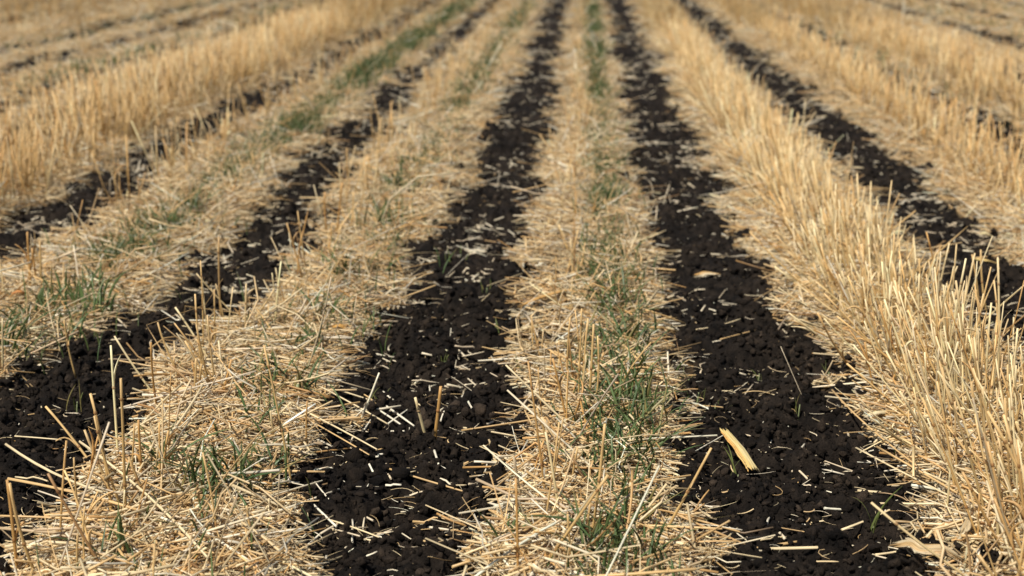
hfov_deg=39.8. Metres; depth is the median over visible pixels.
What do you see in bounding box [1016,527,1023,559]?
stubble stalk
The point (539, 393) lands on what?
stubble stalk
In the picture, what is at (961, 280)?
stubble stalk
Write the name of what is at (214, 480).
grass tuft
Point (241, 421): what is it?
straw piece
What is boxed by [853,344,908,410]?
stubble stalk
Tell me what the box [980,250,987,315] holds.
stubble stalk
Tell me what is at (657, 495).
straw piece
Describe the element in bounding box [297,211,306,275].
stubble stalk
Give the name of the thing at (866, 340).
stubble stalk
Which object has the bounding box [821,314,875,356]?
stubble stalk
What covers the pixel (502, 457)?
straw piece
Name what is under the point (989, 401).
stubble stalk
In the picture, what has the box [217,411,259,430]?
straw piece
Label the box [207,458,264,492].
straw piece
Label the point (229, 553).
straw piece
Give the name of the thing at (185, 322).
stubble stalk
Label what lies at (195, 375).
stubble stalk
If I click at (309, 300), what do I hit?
grass tuft
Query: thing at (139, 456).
stubble stalk
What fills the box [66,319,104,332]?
dry leaf
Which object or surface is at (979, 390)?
stubble stalk
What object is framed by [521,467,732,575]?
grass tuft
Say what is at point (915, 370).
stubble stalk
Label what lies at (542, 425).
stubble stalk
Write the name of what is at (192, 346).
stubble stalk
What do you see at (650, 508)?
straw piece
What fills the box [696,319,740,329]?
straw piece
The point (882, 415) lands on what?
stubble stalk
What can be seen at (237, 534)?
straw piece
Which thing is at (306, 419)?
stubble stalk
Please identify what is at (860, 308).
stubble stalk
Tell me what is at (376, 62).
grass
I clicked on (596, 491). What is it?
stubble stalk
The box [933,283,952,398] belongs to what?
stubble stalk
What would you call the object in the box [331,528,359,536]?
straw piece
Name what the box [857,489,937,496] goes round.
straw piece
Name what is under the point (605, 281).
grass tuft
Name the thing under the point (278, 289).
stubble stalk
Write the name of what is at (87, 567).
straw piece
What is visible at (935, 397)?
stubble stalk
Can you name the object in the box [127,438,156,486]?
straw piece
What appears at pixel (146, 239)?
grass tuft
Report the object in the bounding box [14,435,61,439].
straw piece
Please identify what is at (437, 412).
stubble stalk
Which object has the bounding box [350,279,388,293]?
grass tuft
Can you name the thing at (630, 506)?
straw piece
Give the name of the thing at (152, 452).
grass tuft
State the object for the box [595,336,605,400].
stubble stalk
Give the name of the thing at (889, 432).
stubble stalk
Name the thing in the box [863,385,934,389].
straw piece
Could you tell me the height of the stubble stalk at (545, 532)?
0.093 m
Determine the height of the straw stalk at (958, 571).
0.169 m
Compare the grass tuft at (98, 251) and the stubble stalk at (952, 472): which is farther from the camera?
the grass tuft at (98, 251)
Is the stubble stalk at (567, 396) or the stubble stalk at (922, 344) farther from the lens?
the stubble stalk at (922, 344)
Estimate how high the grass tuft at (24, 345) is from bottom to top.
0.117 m
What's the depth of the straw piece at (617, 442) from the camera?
2.71 m
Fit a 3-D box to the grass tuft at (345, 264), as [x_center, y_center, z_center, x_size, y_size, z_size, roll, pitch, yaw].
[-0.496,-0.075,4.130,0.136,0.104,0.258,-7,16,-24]
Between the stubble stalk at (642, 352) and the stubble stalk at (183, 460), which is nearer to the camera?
the stubble stalk at (183, 460)
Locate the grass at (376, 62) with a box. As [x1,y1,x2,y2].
[0,0,1023,575]
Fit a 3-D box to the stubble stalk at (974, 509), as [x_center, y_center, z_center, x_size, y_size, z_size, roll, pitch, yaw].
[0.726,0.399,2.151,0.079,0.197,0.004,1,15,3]
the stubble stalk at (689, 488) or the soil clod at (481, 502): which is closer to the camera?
the stubble stalk at (689, 488)
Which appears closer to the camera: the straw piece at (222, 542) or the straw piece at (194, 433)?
the straw piece at (222, 542)
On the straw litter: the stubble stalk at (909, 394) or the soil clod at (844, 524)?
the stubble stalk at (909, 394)
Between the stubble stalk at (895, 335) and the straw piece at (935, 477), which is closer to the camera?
the straw piece at (935, 477)
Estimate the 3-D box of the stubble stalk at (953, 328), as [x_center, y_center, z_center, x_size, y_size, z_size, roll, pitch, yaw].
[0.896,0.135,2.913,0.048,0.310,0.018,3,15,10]
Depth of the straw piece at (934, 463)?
2.59 m
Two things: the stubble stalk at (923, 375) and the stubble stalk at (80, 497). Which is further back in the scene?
the stubble stalk at (923, 375)
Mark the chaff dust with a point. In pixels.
(529, 307)
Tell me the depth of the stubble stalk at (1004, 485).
2.41 m
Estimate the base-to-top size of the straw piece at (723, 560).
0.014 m
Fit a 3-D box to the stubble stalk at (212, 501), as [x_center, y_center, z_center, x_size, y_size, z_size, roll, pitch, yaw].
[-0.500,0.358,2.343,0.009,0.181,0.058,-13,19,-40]
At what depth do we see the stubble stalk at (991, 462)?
2.25 m
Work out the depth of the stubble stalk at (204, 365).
2.99 m
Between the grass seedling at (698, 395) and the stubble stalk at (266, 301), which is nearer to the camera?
the grass seedling at (698, 395)
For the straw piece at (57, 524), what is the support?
on the straw litter
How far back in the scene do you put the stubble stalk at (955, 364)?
2.84 m
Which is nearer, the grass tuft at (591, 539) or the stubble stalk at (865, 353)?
the grass tuft at (591, 539)
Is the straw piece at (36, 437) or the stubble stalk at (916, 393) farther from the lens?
the stubble stalk at (916, 393)
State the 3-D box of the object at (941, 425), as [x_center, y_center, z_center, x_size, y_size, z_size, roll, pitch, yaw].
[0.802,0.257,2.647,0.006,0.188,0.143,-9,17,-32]
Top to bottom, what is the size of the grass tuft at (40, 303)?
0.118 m
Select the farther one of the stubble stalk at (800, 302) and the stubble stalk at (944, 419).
the stubble stalk at (800, 302)
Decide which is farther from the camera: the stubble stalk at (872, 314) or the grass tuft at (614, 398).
the stubble stalk at (872, 314)
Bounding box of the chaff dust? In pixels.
[7,143,1013,561]
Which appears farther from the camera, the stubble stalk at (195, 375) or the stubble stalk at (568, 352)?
the stubble stalk at (568, 352)
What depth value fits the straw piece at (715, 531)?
2.33 m
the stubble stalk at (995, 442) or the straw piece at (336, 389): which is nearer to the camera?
the stubble stalk at (995, 442)
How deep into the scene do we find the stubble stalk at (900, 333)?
3.19 m
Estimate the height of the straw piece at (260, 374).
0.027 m
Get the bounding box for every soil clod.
[26,386,35,396]
[204,274,212,283]
[232,238,245,246]
[444,277,452,284]
[475,497,486,510]
[684,246,692,253]
[716,305,730,315]
[831,562,841,568]
[840,521,851,529]
[856,477,867,482]
[1003,305,1015,313]
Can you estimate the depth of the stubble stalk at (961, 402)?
2.47 m
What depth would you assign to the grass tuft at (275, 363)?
3.12 m
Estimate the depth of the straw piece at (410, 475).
2.59 m
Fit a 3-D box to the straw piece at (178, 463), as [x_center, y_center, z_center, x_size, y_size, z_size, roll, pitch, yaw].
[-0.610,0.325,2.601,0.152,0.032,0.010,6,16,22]
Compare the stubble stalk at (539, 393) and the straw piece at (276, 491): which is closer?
the straw piece at (276, 491)
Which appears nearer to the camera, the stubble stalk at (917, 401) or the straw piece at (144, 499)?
the straw piece at (144, 499)
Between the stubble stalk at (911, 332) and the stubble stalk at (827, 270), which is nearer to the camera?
the stubble stalk at (911, 332)
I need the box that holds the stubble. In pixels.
[0,0,1023,575]
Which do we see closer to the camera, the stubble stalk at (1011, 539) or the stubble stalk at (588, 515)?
the stubble stalk at (1011, 539)
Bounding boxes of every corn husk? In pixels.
[694,271,718,277]
[719,428,759,471]
[889,539,967,567]
[975,258,996,263]
[979,231,991,235]
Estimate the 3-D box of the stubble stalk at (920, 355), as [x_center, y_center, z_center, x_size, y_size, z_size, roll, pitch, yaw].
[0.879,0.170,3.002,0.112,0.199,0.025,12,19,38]
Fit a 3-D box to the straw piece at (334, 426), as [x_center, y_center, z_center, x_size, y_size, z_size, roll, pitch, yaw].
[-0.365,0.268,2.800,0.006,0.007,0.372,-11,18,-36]
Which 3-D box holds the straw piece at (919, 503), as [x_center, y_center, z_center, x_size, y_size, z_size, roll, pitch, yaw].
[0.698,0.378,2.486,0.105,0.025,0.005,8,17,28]
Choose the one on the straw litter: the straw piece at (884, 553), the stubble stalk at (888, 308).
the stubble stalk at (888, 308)
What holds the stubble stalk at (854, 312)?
on the straw litter
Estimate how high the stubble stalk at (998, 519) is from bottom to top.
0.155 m
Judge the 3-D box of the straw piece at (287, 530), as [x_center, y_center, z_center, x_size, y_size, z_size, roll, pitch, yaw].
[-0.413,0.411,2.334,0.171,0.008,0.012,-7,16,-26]
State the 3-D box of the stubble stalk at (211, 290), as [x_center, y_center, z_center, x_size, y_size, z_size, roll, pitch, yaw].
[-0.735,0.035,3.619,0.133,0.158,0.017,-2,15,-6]
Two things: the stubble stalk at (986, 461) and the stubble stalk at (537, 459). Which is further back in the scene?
the stubble stalk at (537, 459)
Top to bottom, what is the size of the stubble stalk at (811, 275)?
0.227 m
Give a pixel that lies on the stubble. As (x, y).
(344, 16)
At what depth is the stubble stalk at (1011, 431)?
2.47 m
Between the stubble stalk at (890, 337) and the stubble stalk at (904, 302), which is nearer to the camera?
the stubble stalk at (890, 337)
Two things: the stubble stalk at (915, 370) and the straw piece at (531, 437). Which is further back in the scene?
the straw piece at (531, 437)
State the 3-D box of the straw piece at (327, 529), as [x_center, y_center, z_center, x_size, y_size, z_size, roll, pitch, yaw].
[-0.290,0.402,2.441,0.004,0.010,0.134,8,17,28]
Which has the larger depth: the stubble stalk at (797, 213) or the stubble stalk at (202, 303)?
the stubble stalk at (797, 213)
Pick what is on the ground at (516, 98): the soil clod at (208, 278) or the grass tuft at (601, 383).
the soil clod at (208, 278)
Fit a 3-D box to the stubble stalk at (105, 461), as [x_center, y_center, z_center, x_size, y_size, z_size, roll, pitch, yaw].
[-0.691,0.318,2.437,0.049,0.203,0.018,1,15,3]
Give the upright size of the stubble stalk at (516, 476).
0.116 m
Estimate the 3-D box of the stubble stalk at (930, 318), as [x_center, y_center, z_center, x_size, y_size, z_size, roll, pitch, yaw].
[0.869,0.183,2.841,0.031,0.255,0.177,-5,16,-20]
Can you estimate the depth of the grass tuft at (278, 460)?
2.61 m
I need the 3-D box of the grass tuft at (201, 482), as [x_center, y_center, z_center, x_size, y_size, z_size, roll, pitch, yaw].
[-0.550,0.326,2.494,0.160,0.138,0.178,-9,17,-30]
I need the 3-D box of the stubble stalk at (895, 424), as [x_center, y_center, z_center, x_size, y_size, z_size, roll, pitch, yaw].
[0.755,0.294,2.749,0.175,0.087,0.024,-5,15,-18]
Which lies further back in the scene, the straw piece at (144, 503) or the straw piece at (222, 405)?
the straw piece at (222, 405)
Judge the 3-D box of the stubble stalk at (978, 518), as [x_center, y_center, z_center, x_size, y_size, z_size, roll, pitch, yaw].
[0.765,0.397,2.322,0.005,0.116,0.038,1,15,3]
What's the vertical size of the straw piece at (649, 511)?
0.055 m
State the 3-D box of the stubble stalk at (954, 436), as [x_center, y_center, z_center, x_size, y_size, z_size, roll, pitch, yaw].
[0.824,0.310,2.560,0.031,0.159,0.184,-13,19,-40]
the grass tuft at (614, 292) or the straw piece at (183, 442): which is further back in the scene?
the grass tuft at (614, 292)
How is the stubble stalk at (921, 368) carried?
on the straw litter
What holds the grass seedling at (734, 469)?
on the ground at (516, 98)
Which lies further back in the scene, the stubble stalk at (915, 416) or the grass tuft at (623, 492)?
the stubble stalk at (915, 416)
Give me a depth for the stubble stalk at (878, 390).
2.72 m
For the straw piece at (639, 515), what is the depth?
2.38 m
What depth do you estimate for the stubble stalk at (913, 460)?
2.55 m
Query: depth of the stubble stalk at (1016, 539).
2.18 m
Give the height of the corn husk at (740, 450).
0.050 m
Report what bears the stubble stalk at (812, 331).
on the straw litter
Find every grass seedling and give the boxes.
[66,384,82,412]
[478,274,491,292]
[684,385,705,402]
[724,444,741,475]
[794,392,800,419]
[853,486,901,532]
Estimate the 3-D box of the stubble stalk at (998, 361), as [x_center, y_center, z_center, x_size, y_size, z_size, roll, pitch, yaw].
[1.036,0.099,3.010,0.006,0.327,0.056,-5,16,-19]
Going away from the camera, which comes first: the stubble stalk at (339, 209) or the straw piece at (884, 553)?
the straw piece at (884, 553)
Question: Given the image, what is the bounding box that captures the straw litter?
[0,0,1023,575]
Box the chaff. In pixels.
[0,133,1023,575]
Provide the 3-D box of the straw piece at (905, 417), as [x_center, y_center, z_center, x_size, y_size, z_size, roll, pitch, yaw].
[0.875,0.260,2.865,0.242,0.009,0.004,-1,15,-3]
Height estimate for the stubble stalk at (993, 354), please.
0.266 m
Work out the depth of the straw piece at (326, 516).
2.43 m
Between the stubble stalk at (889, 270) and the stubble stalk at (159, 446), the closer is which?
the stubble stalk at (159, 446)
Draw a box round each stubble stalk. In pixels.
[1,318,11,373]
[6,480,24,565]
[8,483,34,571]
[15,232,31,283]
[26,244,35,283]
[31,248,36,278]
[39,240,46,287]
[45,406,86,457]
[47,473,104,570]
[59,440,66,531]
[63,320,76,378]
[63,470,92,556]
[73,457,89,520]
[76,534,87,570]
[81,490,115,526]
[82,505,85,562]
[83,429,110,485]
[84,428,97,497]
[87,393,112,509]
[93,416,121,508]
[110,345,120,466]
[114,336,160,402]
[120,378,126,507]
[127,456,147,501]
[130,424,134,471]
[132,420,142,475]
[150,342,156,403]
[152,544,154,575]
[157,322,184,378]
[158,423,160,475]
[158,431,181,486]
[163,446,191,496]
[168,372,177,467]
[174,323,219,389]
[175,307,208,357]
[184,341,220,393]
[191,361,199,385]
[193,294,202,367]
[193,358,196,391]
[196,273,239,319]
[196,325,208,381]
[198,364,202,388]
[200,260,203,344]
[202,278,207,335]
[202,452,216,534]
[206,315,223,376]
[209,289,215,345]
[216,359,231,393]
[218,237,221,322]
[222,529,252,561]
[229,352,249,376]
[237,505,250,536]
[244,283,254,325]
[255,289,274,317]
[263,345,291,478]
[274,261,281,320]
[275,268,280,300]
[286,223,302,276]
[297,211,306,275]
[301,277,331,387]
[305,401,307,442]
[324,192,327,232]
[336,182,342,231]
[350,192,353,229]
[357,372,379,426]
[414,397,425,432]
[434,386,441,440]
[509,478,519,570]
[513,457,520,493]
[527,361,559,493]
[531,318,541,363]
[533,521,570,534]
[534,440,543,469]
[536,408,545,438]
[538,368,544,416]
[542,474,608,565]
[545,417,563,473]
[545,432,559,512]
[546,422,559,510]
[552,358,567,421]
[566,230,578,272]
[566,317,579,378]
[566,370,568,422]
[566,514,573,562]
[571,448,578,485]
[572,378,589,435]
[574,310,579,350]
[577,308,582,396]
[582,318,588,397]
[583,354,592,383]
[585,501,596,529]
[588,324,594,415]
[591,424,616,531]
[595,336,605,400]
[621,342,650,384]
[664,447,711,532]
[749,232,808,289]
[776,235,839,304]
[778,287,840,327]
[786,188,808,244]
[789,313,860,365]
[792,275,851,319]
[799,285,837,315]
[800,224,847,310]
[814,235,837,288]
[817,313,850,368]
[818,215,828,271]
[820,243,837,309]
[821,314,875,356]
[822,224,845,311]
[824,293,881,355]
[824,318,864,359]
[825,214,848,273]
[834,253,849,304]
[835,273,853,321]
[837,316,904,371]
[838,209,851,294]
[838,236,853,278]
[838,274,862,332]
[840,302,861,352]
[841,271,859,340]
[846,363,932,439]
[847,271,882,323]
[847,275,898,382]
[848,328,874,396]
[850,263,860,323]
[851,206,859,254]
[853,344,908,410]
[855,250,870,303]
[859,244,863,306]
[859,398,899,444]
[859,415,936,452]
[860,244,876,327]
[862,268,864,331]
[862,277,878,340]
[862,405,919,416]
[862,417,915,452]
[864,299,882,363]
[864,321,884,380]
[865,206,875,272]
[865,261,883,338]
[865,270,873,343]
[865,408,906,438]
[866,315,900,372]
[867,228,877,319]
[870,279,879,304]
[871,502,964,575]
[872,247,915,319]
[873,243,886,299]
[874,302,897,380]
[877,237,884,306]
[877,284,890,372]
[878,224,892,324]
[878,305,913,399]
[880,301,893,368]
[881,262,887,346]
[883,251,892,313]
[884,299,921,398]
[885,283,894,351]
[885,307,900,362]
[885,350,943,453]
[886,281,892,348]
[887,255,888,305]
[892,260,900,329]
[893,264,909,318]
[893,277,900,317]
[893,286,929,383]
[894,280,911,347]
[894,309,910,398]
[895,303,920,389]
[897,384,933,420]
[897,435,931,458]
[898,276,910,370]
[898,291,931,400]
[899,391,940,459]
[900,308,901,362]
[901,292,909,373]
[901,301,924,359]
[901,348,930,451]
[902,242,913,307]
[902,331,912,395]
[903,354,936,449]
[904,319,934,388]
[904,345,920,406]
[907,286,968,417]
[907,309,943,390]
[908,350,941,439]
[908,411,917,462]
[911,320,945,440]
[912,444,914,477]
[913,274,919,350]
[913,387,928,472]
[915,351,935,418]
[920,251,941,351]
[921,296,931,383]
[922,397,976,533]
[922,417,943,439]
[923,327,940,360]
[924,352,933,419]
[926,232,941,300]
[926,395,966,504]
[926,418,960,497]
[927,271,953,375]
[928,283,941,350]
[928,307,960,420]
[928,324,950,436]
[931,404,991,484]
[932,283,946,378]
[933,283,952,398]
[934,267,943,355]
[934,347,939,407]
[935,295,939,382]
[935,336,977,463]
[936,381,956,497]
[937,280,964,394]
[937,371,1012,479]
[939,341,958,418]
[941,376,984,506]
[942,367,954,450]
[943,354,945,426]
[944,258,966,380]
[944,303,957,391]
[945,341,960,382]
[945,468,950,509]
[946,414,1005,444]
[947,301,982,405]
[947,342,1012,508]
[953,329,963,413]
[954,402,957,471]
[955,280,975,417]
[960,381,984,466]
[961,303,968,418]
[961,471,1006,555]
[965,267,991,380]
[966,494,984,529]
[968,361,1004,476]
[968,387,986,464]
[968,447,1021,505]
[969,396,1008,451]
[969,490,996,575]
[971,254,979,304]
[971,338,988,431]
[972,368,1002,471]
[972,398,1021,574]
[973,322,985,423]
[973,337,994,444]
[974,284,990,420]
[974,319,1008,396]
[974,414,1000,531]
[977,378,1023,464]
[977,493,979,545]
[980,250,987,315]
[982,316,997,399]
[983,432,1001,522]
[985,329,1003,403]
[985,480,1016,574]
[986,441,1020,560]
[987,411,1023,485]
[993,280,1002,367]
[994,388,1006,495]
[994,498,1023,575]
[995,359,1013,442]
[996,257,1005,389]
[996,498,998,534]
[997,398,1012,519]
[997,454,1022,537]
[997,465,1015,499]
[998,397,1021,444]
[1000,368,1019,437]
[1000,390,1018,482]
[1000,439,1023,520]
[1002,414,1023,489]
[1004,515,1023,554]
[1008,398,1017,488]
[1009,374,1022,530]
[1011,412,1023,492]
[1012,365,1022,409]
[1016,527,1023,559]
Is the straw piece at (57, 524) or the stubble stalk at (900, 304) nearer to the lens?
the straw piece at (57, 524)
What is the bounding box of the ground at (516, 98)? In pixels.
[0,0,1023,575]
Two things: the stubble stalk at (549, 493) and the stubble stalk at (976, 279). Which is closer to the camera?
the stubble stalk at (549, 493)
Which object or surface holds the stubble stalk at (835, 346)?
on the straw litter
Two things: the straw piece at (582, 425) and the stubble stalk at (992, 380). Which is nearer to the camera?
the straw piece at (582, 425)
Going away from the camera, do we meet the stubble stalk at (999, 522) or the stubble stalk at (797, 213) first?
the stubble stalk at (999, 522)
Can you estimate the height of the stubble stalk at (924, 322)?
0.305 m
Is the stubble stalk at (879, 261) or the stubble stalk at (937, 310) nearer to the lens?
the stubble stalk at (937, 310)
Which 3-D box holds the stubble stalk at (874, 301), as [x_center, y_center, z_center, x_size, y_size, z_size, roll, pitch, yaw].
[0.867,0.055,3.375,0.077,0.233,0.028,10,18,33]
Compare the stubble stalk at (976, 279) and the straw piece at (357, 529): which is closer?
the straw piece at (357, 529)
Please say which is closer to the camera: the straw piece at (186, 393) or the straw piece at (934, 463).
the straw piece at (934, 463)
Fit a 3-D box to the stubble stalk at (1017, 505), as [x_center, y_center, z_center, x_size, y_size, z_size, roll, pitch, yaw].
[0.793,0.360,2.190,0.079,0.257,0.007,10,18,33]
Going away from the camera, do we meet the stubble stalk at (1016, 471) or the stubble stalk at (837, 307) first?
the stubble stalk at (1016, 471)
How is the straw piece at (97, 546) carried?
on the straw litter
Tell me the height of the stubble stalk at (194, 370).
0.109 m
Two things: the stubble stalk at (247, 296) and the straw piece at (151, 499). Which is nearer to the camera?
the straw piece at (151, 499)
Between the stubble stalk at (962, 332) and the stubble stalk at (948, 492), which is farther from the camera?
the stubble stalk at (962, 332)
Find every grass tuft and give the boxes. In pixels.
[0,304,65,335]
[0,306,33,344]
[4,319,48,359]
[5,278,73,324]
[22,265,126,317]
[32,256,141,296]
[50,305,105,340]
[51,499,153,559]
[56,287,120,315]
[77,238,125,268]
[106,222,172,249]
[115,403,235,463]
[118,428,305,498]
[133,198,207,226]
[156,180,229,211]
[160,426,269,484]
[169,434,251,503]
[207,424,291,480]
[217,338,324,395]
[221,336,323,379]
[234,375,293,431]
[236,453,311,495]
[244,312,322,358]
[259,350,335,398]
[290,320,334,346]
[291,282,360,321]
[314,239,365,280]
[341,243,410,276]
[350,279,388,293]
[355,163,409,186]
[360,194,407,226]
[476,507,535,541]
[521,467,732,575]
[540,440,641,479]
[546,350,681,420]
[557,373,702,453]
[563,261,662,311]
[564,343,684,403]
[564,484,685,528]
[566,322,661,361]
[568,361,629,398]
[571,491,637,560]
[573,377,687,434]
[574,260,633,288]
[574,296,669,350]
[581,319,671,383]
[582,412,703,468]
[590,456,695,511]
[595,281,675,324]
[600,419,669,471]
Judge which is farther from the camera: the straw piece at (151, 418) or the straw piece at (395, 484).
the straw piece at (151, 418)
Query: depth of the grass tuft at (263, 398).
2.86 m
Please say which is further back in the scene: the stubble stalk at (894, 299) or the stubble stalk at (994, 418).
the stubble stalk at (894, 299)
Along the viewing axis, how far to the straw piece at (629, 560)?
2.24 m
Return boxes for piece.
[0,515,116,521]
[5,443,103,492]
[7,477,136,510]
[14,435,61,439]
[14,559,54,563]
[15,476,48,481]
[18,522,171,562]
[34,522,183,530]
[38,490,89,507]
[41,537,98,550]
[45,511,74,515]
[52,523,110,529]
[53,484,206,530]
[60,566,138,569]
[69,539,133,542]
[78,456,136,479]
[79,440,208,558]
[82,494,127,504]
[99,492,148,515]
[106,442,149,443]
[113,384,203,495]
[114,537,210,549]
[119,370,255,408]
[121,439,221,446]
[122,502,171,521]
[123,526,184,534]
[124,401,195,436]
[126,488,152,527]
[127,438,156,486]
[127,473,167,496]
[135,405,212,425]
[135,432,205,446]
[146,450,210,475]
[146,510,271,551]
[147,392,237,393]
[160,517,205,533]
[176,528,267,554]
[180,401,344,412]
[183,427,217,440]
[184,456,332,482]
[185,429,263,535]
[196,403,262,405]
[197,513,296,523]
[197,552,260,555]
[202,528,249,559]
[203,324,315,359]
[204,538,235,544]
[206,380,294,387]
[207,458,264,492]
[209,464,272,484]
[212,527,311,549]
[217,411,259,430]
[218,413,263,430]
[220,488,339,531]
[224,352,251,364]
[227,350,306,364]
[227,368,287,378]
[237,410,318,419]
[241,488,285,500]
[242,400,332,447]
[259,372,329,384]
[268,431,298,443]
[271,399,369,454]
[277,362,342,367]
[281,399,377,449]
[290,389,356,390]
[314,504,336,527]
[318,385,387,424]
[320,523,338,533]
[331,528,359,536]
[332,520,378,537]
[351,519,353,542]
[380,410,400,424]
[385,483,401,486]
[386,406,414,426]
[388,468,461,491]
[413,517,448,522]
[425,505,529,550]
[428,526,449,530]
[461,401,635,430]
[462,546,493,549]
[463,427,515,436]
[474,460,498,463]
[479,446,528,470]
[479,534,509,567]
[480,516,520,520]
[483,445,558,507]
[485,428,573,496]
[485,553,549,559]
[500,509,556,544]
[505,364,577,432]
[506,538,531,570]
[506,546,566,549]
[513,446,626,492]
[519,388,538,410]
[522,431,602,438]
[522,522,553,538]
[525,452,607,492]
[531,498,580,541]
[531,504,573,529]
[540,388,665,417]
[542,480,577,490]
[542,514,615,524]
[543,378,606,387]
[546,420,611,430]
[547,431,618,450]
[549,397,637,423]
[563,449,629,453]
[568,437,648,448]
[573,491,671,554]
[577,393,683,406]
[579,498,703,519]
[590,489,660,493]
[591,441,648,453]
[597,506,679,540]
[602,555,660,562]
[603,523,722,529]
[605,504,676,540]
[607,490,695,539]
[623,344,670,383]
[623,501,662,536]
[624,470,633,538]
[628,497,698,516]
[633,501,740,532]
[638,483,667,519]
[665,512,701,518]
[679,514,744,543]
[695,435,722,450]
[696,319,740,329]
[697,556,741,562]
[720,329,755,339]
[757,541,796,547]
[760,536,786,540]
[770,546,817,549]
[812,381,866,387]
[824,507,840,510]
[825,461,852,470]
[831,389,920,468]
[841,509,889,530]
[850,397,923,415]
[854,377,911,391]
[855,447,960,500]
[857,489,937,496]
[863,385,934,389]
[863,410,887,417]
[872,416,925,430]
[875,551,895,555]
[876,446,995,515]
[879,502,938,504]
[881,399,976,402]
[886,416,981,417]
[888,427,957,439]
[892,413,993,508]
[910,451,989,496]
[915,453,963,484]
[915,460,987,471]
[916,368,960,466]
[917,460,966,465]
[923,471,952,484]
[927,458,986,475]
[938,494,977,508]
[941,482,973,566]
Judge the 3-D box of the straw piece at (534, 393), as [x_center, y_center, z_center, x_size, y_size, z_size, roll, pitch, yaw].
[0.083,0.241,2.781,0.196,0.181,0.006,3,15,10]
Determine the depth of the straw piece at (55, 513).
2.43 m
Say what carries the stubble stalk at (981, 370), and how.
on the straw litter
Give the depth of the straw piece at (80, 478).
2.59 m
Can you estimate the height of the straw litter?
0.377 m
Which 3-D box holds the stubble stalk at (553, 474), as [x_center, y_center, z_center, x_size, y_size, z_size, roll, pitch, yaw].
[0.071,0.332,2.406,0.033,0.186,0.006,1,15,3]
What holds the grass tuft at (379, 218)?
on the straw litter
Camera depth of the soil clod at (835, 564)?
2.30 m
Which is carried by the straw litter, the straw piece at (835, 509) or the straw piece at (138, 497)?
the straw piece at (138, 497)
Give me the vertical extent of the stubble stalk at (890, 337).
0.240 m
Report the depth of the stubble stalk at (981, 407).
2.61 m
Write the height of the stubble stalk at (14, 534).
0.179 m
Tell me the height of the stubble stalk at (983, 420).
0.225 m
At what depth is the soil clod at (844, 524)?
2.45 m
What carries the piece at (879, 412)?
on the straw litter
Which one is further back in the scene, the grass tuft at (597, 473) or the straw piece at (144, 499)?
the grass tuft at (597, 473)
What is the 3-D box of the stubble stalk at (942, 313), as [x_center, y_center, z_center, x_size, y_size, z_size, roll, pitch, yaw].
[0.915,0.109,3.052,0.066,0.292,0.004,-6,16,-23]
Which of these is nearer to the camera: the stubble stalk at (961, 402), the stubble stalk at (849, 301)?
the stubble stalk at (961, 402)
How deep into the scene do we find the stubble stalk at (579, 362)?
3.00 m
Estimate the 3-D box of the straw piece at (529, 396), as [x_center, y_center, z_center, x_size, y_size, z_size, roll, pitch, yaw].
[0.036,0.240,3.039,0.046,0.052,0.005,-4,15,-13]
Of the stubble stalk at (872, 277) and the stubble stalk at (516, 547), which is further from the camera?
the stubble stalk at (872, 277)
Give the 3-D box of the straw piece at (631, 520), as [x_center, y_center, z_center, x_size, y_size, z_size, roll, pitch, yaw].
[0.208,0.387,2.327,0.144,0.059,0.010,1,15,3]
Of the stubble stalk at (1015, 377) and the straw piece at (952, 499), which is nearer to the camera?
the straw piece at (952, 499)
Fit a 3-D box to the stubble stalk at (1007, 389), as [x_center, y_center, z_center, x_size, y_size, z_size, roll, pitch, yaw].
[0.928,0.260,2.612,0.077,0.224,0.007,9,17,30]
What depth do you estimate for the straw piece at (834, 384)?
3.12 m
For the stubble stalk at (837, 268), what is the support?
on the straw litter
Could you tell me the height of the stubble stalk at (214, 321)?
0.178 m
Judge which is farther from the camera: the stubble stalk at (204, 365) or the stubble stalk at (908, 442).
the stubble stalk at (204, 365)
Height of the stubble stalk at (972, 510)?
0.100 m
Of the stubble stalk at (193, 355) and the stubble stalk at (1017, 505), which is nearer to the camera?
the stubble stalk at (1017, 505)
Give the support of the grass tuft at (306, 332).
on the straw litter
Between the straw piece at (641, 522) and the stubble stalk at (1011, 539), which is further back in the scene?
the straw piece at (641, 522)
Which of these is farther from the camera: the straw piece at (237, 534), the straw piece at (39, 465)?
the straw piece at (39, 465)
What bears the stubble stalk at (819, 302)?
on the straw litter
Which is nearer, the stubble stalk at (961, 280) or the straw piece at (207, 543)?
the straw piece at (207, 543)
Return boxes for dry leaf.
[11,290,26,293]
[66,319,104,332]
[332,324,346,328]
[518,289,581,307]
[957,514,972,538]
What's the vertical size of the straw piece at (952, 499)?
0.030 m
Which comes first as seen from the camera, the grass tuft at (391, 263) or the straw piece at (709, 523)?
the straw piece at (709, 523)
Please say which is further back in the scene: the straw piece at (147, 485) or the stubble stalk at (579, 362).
the stubble stalk at (579, 362)
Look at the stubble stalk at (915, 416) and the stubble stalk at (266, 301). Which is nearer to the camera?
the stubble stalk at (915, 416)
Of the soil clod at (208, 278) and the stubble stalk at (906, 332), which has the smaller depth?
the stubble stalk at (906, 332)
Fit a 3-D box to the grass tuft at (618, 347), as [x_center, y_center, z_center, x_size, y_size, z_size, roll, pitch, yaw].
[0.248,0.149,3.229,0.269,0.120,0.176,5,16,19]
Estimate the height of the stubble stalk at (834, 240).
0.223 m
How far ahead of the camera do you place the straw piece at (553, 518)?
2.35 m

